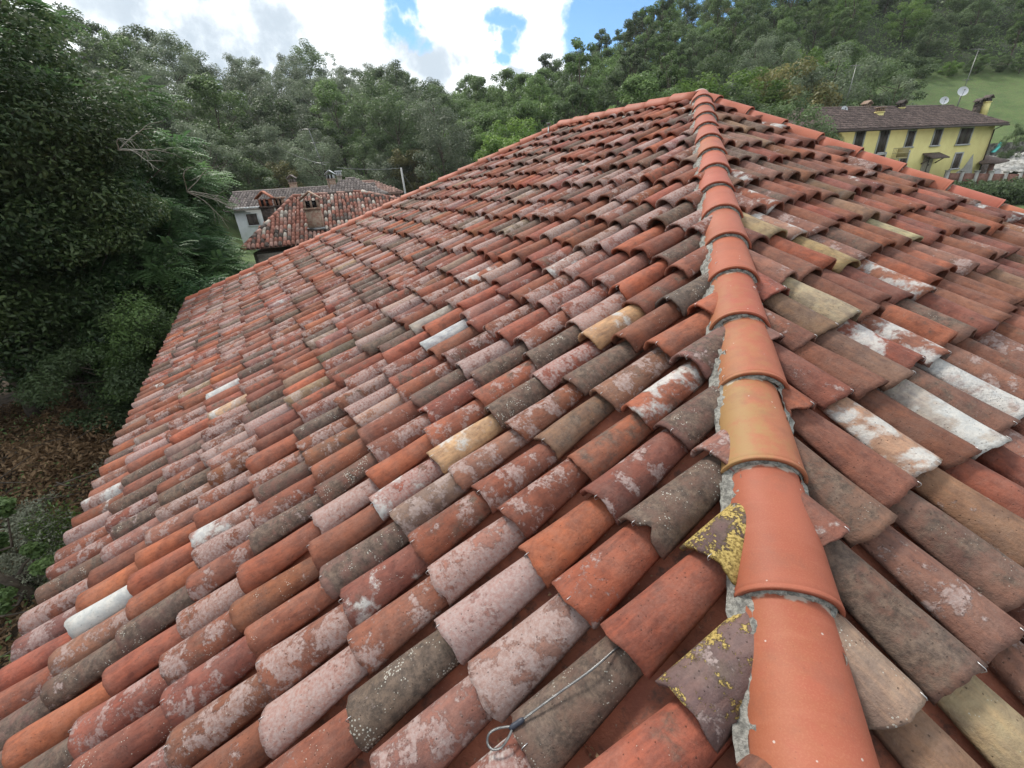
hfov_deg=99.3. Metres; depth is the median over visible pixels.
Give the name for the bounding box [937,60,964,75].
broadleaf tree
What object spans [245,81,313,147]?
broadleaf tree
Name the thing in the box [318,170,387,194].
grey roofed house
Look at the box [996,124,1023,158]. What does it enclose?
broadleaf tree
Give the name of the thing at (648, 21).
tall tree
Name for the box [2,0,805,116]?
sky
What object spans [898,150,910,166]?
window
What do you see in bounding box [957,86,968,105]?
satellite dish
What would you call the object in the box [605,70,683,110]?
broadleaf tree
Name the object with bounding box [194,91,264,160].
broadleaf tree
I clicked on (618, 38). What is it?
tall tree
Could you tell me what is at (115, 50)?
broadleaf tree
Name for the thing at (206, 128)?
broadleaf tree
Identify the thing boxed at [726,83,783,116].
broadleaf tree
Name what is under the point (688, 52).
tall tree
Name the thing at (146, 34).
broadleaf tree
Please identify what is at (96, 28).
broadleaf tree
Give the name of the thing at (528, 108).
broadleaf tree
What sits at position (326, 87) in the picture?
broadleaf tree
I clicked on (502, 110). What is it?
broadleaf tree
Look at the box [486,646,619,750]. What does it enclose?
steel cable
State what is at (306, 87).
broadleaf tree
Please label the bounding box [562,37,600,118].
tall tree
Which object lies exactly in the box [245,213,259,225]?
window
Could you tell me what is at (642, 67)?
broadleaf tree
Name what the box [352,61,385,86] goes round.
broadleaf tree
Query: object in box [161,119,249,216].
broadleaf tree
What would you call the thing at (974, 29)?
broadleaf tree
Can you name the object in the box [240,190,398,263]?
old tiled house
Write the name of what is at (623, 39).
broadleaf tree
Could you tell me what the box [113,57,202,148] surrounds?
broadleaf tree
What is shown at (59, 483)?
fallen twigs
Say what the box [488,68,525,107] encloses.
broadleaf tree
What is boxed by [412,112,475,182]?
broadleaf tree
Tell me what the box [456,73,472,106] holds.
broadleaf tree
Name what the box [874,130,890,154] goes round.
window
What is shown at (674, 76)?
tall tree
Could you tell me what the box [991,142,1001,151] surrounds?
tarpaulin
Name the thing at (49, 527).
green weeds
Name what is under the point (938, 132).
window
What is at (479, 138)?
broadleaf tree
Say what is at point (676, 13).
broadleaf tree
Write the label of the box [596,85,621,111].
broadleaf tree
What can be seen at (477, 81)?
broadleaf tree
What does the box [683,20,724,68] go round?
broadleaf tree
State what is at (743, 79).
broadleaf tree
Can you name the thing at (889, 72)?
broadleaf tree
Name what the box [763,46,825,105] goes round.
broadleaf tree
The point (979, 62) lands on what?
broadleaf tree
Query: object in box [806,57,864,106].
broadleaf tree
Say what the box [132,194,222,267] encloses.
locust tree
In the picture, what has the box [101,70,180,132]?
broadleaf tree
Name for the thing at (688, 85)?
broadleaf tree
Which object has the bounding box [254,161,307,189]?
broadleaf tree
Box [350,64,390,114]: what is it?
broadleaf tree
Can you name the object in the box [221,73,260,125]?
broadleaf tree
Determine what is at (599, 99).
broadleaf tree
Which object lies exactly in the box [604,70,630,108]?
tall tree
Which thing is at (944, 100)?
satellite dish
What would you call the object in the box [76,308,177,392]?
leafy shrub
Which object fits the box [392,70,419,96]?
broadleaf tree
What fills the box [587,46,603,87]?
broadleaf tree
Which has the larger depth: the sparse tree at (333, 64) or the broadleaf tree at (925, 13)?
the sparse tree at (333, 64)
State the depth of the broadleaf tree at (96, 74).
50.51 m
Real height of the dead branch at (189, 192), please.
1.552 m
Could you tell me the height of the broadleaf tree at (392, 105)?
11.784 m
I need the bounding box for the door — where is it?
[920,155,932,172]
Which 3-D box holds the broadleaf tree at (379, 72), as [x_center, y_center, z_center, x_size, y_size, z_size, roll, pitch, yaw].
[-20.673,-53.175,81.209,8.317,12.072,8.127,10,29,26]
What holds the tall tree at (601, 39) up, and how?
on the ground
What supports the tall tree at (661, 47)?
on the ground
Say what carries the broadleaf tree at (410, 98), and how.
on the ground
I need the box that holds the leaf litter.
[0,387,129,667]
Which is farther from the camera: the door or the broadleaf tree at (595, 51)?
the broadleaf tree at (595, 51)
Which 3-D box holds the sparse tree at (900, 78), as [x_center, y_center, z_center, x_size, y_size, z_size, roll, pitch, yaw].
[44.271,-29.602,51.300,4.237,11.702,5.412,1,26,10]
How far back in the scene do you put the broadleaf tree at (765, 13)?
81.20 m
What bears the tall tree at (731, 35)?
on the ground
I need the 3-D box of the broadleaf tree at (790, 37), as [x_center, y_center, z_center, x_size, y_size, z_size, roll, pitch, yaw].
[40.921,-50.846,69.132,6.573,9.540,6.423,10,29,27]
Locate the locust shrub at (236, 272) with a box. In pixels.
[145,253,251,305]
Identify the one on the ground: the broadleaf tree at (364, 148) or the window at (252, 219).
the broadleaf tree at (364, 148)
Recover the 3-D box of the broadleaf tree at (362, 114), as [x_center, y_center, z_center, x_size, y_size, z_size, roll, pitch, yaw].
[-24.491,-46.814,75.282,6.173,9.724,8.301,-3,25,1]
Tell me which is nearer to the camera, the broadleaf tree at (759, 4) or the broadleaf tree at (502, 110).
the broadleaf tree at (502, 110)
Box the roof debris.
[422,339,708,764]
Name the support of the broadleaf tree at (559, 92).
on the ground
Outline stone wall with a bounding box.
[986,141,1023,155]
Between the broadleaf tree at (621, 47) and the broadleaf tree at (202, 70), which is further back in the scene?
the broadleaf tree at (621, 47)
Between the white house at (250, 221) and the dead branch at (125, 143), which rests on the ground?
the white house at (250, 221)
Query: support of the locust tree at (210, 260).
on the ground
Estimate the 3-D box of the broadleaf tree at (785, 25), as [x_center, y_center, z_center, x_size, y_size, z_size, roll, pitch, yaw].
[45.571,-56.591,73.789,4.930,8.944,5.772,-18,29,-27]
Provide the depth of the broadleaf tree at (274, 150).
47.49 m
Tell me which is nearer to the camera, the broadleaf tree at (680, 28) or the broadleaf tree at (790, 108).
the broadleaf tree at (790, 108)
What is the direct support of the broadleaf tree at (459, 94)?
on the ground
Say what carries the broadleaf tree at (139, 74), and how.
on the ground
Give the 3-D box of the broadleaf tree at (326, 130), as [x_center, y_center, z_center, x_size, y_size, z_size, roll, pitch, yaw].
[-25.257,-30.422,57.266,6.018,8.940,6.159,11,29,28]
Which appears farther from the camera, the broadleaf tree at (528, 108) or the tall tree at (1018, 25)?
the tall tree at (1018, 25)
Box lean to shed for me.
[979,155,1009,173]
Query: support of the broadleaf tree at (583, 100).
on the ground
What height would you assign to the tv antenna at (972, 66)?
5.605 m
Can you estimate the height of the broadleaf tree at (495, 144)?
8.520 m
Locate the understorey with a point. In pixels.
(820, 44)
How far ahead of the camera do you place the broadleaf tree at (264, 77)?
86.35 m
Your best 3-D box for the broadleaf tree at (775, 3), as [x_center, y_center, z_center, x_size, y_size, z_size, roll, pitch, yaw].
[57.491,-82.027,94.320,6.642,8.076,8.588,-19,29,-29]
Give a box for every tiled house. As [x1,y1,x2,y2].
[0,88,1023,767]
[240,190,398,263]
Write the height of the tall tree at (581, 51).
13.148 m
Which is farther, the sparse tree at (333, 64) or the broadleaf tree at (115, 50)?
the sparse tree at (333, 64)
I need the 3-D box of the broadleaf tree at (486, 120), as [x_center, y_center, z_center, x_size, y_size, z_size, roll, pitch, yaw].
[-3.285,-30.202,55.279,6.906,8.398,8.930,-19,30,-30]
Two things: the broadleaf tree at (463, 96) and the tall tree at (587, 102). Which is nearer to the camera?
the tall tree at (587, 102)
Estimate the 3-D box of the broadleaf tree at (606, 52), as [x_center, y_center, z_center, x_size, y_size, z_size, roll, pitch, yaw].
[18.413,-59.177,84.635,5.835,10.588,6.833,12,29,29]
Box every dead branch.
[116,121,180,170]
[182,166,246,228]
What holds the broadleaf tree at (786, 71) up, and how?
on the ground
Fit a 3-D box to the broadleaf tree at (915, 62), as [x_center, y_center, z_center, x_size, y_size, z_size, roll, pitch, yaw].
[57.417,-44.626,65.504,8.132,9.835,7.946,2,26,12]
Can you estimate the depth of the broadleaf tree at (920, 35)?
77.33 m
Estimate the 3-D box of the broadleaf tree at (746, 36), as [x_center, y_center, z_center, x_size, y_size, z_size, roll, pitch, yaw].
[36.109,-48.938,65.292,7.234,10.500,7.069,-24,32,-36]
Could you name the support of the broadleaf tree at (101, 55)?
on the ground
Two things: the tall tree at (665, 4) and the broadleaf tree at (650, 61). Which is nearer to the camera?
the tall tree at (665, 4)
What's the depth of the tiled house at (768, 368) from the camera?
1.93 m
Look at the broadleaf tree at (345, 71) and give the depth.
87.53 m
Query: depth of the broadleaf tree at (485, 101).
85.19 m
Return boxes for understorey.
[73,0,1023,227]
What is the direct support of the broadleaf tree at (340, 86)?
on the ground
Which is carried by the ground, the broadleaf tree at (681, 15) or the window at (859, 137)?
the broadleaf tree at (681, 15)
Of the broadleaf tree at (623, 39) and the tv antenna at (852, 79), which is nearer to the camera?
the tv antenna at (852, 79)
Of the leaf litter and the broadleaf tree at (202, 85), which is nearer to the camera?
the leaf litter
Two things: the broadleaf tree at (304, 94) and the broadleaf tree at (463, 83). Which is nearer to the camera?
the broadleaf tree at (304, 94)
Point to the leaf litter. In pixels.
(73, 400)
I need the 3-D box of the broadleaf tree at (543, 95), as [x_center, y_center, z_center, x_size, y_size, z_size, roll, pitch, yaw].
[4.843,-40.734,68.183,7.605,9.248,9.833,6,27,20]
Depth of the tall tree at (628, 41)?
104.18 m
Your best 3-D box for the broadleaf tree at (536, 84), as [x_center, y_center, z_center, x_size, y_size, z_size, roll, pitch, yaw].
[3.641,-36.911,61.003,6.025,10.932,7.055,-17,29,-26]
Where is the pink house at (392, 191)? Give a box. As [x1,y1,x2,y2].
[362,180,403,197]
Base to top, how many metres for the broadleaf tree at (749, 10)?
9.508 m
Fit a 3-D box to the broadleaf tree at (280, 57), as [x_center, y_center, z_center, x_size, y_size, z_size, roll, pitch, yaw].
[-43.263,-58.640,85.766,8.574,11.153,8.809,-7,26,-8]
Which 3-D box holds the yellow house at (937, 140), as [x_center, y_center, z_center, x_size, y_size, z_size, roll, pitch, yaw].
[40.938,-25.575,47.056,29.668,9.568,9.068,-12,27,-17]
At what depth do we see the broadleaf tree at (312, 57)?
89.78 m
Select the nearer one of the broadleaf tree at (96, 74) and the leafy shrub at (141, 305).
the leafy shrub at (141, 305)
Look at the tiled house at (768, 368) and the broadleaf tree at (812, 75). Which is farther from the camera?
the broadleaf tree at (812, 75)
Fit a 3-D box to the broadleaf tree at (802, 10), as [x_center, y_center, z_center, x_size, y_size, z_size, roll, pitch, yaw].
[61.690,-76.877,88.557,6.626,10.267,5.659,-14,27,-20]
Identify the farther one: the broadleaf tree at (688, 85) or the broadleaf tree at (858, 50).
the broadleaf tree at (858, 50)
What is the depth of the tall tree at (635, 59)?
58.96 m
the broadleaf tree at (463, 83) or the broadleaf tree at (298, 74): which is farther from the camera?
the broadleaf tree at (463, 83)
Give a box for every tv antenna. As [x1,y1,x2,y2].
[299,128,329,184]
[845,64,861,105]
[958,48,986,104]
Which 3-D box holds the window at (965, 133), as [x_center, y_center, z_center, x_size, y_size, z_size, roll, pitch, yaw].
[47.467,-25.961,45.516,2.480,1.730,0.160,-12,27,-17]
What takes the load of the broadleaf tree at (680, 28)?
on the ground
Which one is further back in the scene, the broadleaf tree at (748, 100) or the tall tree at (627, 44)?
the tall tree at (627, 44)
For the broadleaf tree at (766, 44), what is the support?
on the ground
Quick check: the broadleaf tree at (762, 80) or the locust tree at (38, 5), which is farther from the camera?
the broadleaf tree at (762, 80)
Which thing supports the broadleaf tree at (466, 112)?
on the ground
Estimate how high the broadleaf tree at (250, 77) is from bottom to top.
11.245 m
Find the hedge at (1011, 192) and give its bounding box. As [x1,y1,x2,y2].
[953,176,1023,204]
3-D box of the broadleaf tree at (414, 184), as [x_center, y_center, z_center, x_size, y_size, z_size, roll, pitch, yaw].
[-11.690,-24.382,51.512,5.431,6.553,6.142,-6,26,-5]
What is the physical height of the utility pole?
5.754 m
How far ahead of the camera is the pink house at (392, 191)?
44.68 m
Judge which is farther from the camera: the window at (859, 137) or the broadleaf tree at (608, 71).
the broadleaf tree at (608, 71)
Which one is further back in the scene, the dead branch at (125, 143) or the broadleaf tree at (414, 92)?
the broadleaf tree at (414, 92)
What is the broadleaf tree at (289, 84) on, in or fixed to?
on the ground
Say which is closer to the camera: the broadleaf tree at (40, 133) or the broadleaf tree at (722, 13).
the broadleaf tree at (40, 133)
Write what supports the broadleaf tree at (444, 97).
on the ground
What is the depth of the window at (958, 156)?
46.55 m
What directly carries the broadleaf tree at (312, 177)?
on the ground
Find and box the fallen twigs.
[0,416,120,657]
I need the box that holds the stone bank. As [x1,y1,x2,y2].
[983,152,1023,173]
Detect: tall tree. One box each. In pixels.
[455,86,462,92]
[538,53,562,82]
[550,82,586,123]
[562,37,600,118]
[571,50,584,78]
[590,28,611,77]
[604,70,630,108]
[612,24,631,57]
[617,43,643,102]
[621,16,645,74]
[621,29,634,49]
[622,6,647,73]
[631,1,669,94]
[647,0,674,60]
[647,21,683,97]
[655,50,687,98]
[669,42,693,87]
[679,0,701,42]
[702,31,728,83]
[721,2,743,75]
[773,0,803,60]
[820,7,853,61]
[1004,0,1023,64]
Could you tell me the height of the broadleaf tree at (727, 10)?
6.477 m
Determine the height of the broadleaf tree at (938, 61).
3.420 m
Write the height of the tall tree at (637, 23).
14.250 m
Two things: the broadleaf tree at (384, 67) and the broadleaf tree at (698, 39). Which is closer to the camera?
the broadleaf tree at (698, 39)
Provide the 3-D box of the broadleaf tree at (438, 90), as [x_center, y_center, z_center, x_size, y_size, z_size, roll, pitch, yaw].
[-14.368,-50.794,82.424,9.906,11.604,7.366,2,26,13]
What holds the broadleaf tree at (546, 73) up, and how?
on the ground
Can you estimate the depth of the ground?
72.78 m
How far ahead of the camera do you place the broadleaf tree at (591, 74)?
92.48 m
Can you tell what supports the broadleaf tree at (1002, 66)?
on the ground
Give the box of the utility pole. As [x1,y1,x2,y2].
[400,167,413,193]
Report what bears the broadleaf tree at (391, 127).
on the ground
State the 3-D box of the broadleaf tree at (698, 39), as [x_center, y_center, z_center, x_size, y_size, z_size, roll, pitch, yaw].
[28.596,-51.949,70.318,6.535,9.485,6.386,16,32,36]
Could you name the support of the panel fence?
on the ground
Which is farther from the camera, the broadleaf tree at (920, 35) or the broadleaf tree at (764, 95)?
the broadleaf tree at (920, 35)
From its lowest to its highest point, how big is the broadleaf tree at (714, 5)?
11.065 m
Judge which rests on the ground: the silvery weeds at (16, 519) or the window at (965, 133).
the silvery weeds at (16, 519)
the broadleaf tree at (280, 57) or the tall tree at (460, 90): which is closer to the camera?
the broadleaf tree at (280, 57)
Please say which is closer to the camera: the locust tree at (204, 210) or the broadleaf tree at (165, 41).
the locust tree at (204, 210)
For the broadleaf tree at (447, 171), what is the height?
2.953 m
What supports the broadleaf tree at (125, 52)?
on the ground
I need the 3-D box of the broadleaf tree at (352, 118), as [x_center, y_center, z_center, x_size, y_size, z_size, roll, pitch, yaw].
[-17.722,-33.720,57.904,8.049,12.679,10.824,6,27,19]
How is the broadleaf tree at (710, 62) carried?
on the ground
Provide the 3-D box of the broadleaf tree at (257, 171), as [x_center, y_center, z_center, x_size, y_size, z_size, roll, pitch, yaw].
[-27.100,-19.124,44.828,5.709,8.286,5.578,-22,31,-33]
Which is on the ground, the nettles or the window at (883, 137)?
the nettles
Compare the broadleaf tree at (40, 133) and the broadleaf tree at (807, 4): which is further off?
the broadleaf tree at (807, 4)
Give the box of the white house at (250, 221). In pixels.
[223,175,375,249]
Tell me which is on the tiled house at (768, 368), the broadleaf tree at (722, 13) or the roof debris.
the roof debris
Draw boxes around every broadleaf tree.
[24,8,93,68]
[29,8,115,84]
[51,1,117,67]
[64,73,142,123]
[77,29,161,90]
[79,61,113,96]
[91,30,143,64]
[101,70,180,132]
[103,23,169,98]
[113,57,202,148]
[124,70,182,135]
[127,28,200,121]
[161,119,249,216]
[163,39,214,105]
[171,72,255,170]
[182,119,245,200]
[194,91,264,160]
[197,91,246,140]
[206,52,263,110]
[216,154,278,218]
[220,64,278,139]
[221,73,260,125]
[227,123,303,187]
[231,55,275,98]
[236,93,297,173]
[242,67,284,89]
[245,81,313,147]
[249,69,308,130]
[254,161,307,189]
[271,53,312,110]
[275,56,322,119]
[280,134,367,186]
[288,38,329,88]
[288,74,340,123]
[289,129,342,185]
[291,114,347,176]
[302,77,334,119]
[309,78,361,167]
[310,67,364,128]
[315,74,375,145]
[335,64,359,89]
[340,72,414,165]
[341,135,382,182]
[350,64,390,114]
[351,80,383,135]
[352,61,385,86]
[362,91,428,187]
[365,152,401,189]
[369,59,418,107]
[372,63,405,97]
[379,104,414,153]
[388,148,433,193]
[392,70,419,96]
[392,93,437,161]
[398,84,439,127]
[405,92,479,174]
[408,80,461,158]
[411,79,456,125]
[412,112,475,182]
[419,77,444,90]
[420,97,469,127]
[440,165,454,176]
[442,118,479,167]
[453,90,465,117]
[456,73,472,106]
[457,94,483,116]
[458,75,497,147]
[458,108,509,157]
[459,101,492,147]
[460,99,492,118]
[465,126,516,162]
[469,99,519,148]
[472,83,506,107]
[474,116,537,161]
[478,104,520,124]
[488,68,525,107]
[498,89,523,103]
[499,92,561,138]
[504,72,540,122]
[512,82,565,125]
[518,92,562,133]
[522,73,559,131]
[529,67,565,125]
[543,72,570,125]
[552,51,593,100]
[558,92,600,119]
[563,70,603,104]
[568,73,611,114]
[583,50,606,86]
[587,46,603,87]
[591,47,620,90]
[591,54,632,100]
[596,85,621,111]
[603,55,650,107]
[605,42,638,75]
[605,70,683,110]
[613,31,633,47]
[641,26,657,63]
[650,63,684,95]
[651,1,685,51]
[654,16,696,67]
[655,0,693,41]
[670,27,716,88]
[671,0,699,30]
[675,77,717,92]
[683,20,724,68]
[691,49,747,92]
[694,66,801,116]
[695,0,726,39]
[698,0,733,55]
[699,0,732,28]
[709,5,733,23]
[715,0,757,55]
[718,7,750,60]
[726,33,802,86]
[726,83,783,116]
[729,0,767,30]
[730,15,786,78]
[740,68,783,91]
[749,56,842,114]
[750,28,796,67]
[757,2,788,41]
[757,89,772,105]
[758,90,842,140]
[761,0,796,27]
[761,0,799,14]
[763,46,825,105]
[766,16,802,65]
[776,41,886,114]
[795,0,815,11]
[797,0,829,31]
[801,0,835,51]
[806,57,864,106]
[810,39,877,106]
[822,0,877,44]
[833,54,915,106]
[861,49,940,105]
[876,0,899,14]
[882,0,932,41]
[898,0,936,26]
[909,11,960,58]
[912,57,942,78]
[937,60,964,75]
[944,0,993,25]
[956,0,1004,48]
[962,53,998,73]
[990,54,1012,71]
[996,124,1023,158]
[1009,52,1023,73]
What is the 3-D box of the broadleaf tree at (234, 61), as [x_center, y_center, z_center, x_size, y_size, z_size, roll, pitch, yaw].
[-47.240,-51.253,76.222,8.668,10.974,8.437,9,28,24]
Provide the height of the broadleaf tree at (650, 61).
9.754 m
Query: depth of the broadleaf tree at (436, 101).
51.34 m
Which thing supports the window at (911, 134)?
in the yellow house at (937, 140)
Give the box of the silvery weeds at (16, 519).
[0,454,109,605]
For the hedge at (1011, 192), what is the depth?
37.62 m
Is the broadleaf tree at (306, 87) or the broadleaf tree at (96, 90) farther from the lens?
the broadleaf tree at (306, 87)
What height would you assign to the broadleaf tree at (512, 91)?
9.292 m
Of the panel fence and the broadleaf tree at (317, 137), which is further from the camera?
the broadleaf tree at (317, 137)
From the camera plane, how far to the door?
45.11 m
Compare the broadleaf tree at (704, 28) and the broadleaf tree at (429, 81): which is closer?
the broadleaf tree at (704, 28)
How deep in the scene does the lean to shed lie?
47.80 m
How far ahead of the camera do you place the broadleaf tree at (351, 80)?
76.52 m
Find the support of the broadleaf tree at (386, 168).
on the ground
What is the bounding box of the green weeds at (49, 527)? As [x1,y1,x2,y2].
[18,500,80,557]
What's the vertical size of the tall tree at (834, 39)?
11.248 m
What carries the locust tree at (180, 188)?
on the ground
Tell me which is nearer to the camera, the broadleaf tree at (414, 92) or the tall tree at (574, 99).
the tall tree at (574, 99)
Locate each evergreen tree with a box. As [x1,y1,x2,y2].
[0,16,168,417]
[0,181,200,390]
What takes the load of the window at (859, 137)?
in the yellow house at (937, 140)
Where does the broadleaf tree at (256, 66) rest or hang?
on the ground
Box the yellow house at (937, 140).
[787,94,1009,185]
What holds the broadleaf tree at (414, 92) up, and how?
on the ground
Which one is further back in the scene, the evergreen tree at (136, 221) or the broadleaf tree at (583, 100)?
the broadleaf tree at (583, 100)
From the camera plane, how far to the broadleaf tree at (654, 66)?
67.72 m
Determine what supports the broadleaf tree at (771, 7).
on the ground
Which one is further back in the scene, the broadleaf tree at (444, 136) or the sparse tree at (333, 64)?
the sparse tree at (333, 64)
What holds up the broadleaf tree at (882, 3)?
on the ground
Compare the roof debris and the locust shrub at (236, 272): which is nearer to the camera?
the roof debris
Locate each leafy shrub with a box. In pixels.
[8,306,170,435]
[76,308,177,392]
[89,280,197,404]
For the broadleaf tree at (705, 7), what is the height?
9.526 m
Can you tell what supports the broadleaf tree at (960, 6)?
on the ground
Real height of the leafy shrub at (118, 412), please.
3.738 m
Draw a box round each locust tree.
[0,0,211,330]
[13,97,246,301]
[43,194,253,377]
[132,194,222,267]
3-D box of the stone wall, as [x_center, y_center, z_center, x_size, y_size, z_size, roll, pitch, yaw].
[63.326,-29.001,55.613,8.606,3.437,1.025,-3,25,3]
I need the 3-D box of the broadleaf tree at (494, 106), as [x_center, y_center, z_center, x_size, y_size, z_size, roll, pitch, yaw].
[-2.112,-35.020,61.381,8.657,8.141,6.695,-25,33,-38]
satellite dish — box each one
[940,97,948,105]
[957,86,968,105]
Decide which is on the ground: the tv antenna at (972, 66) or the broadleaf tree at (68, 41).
the broadleaf tree at (68, 41)
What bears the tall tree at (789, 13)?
on the ground
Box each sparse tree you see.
[321,51,337,78]
[874,74,916,105]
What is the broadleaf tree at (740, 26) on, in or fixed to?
on the ground
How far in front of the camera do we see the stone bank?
50.45 m
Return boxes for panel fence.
[943,170,1023,184]
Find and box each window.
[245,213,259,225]
[852,131,866,146]
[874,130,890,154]
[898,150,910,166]
[902,129,917,147]
[929,128,944,146]
[949,152,963,169]
[954,127,974,145]
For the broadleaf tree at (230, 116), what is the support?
on the ground
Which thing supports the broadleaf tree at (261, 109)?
on the ground
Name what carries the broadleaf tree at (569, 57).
on the ground
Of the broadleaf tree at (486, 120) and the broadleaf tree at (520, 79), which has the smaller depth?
the broadleaf tree at (486, 120)
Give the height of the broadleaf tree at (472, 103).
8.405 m
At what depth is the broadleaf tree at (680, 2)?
99.73 m
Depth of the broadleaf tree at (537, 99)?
76.69 m
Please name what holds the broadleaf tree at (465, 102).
on the ground
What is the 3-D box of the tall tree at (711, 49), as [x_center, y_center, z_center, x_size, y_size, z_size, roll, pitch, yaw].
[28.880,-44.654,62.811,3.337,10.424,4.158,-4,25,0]
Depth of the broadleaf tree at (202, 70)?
73.14 m
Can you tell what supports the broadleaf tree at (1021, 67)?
on the ground
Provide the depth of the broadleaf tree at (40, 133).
10.19 m
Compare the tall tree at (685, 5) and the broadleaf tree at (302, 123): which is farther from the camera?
the tall tree at (685, 5)
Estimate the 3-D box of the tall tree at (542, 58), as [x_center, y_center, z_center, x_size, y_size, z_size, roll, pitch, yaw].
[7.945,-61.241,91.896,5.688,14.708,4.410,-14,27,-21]
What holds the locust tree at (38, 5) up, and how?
on the ground
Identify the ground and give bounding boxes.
[0,0,1023,668]
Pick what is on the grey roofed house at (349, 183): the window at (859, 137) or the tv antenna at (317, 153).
the tv antenna at (317, 153)
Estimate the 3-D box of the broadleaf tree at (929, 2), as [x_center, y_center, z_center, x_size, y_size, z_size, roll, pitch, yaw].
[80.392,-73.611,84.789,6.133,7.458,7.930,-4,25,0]
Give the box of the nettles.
[0,403,94,663]

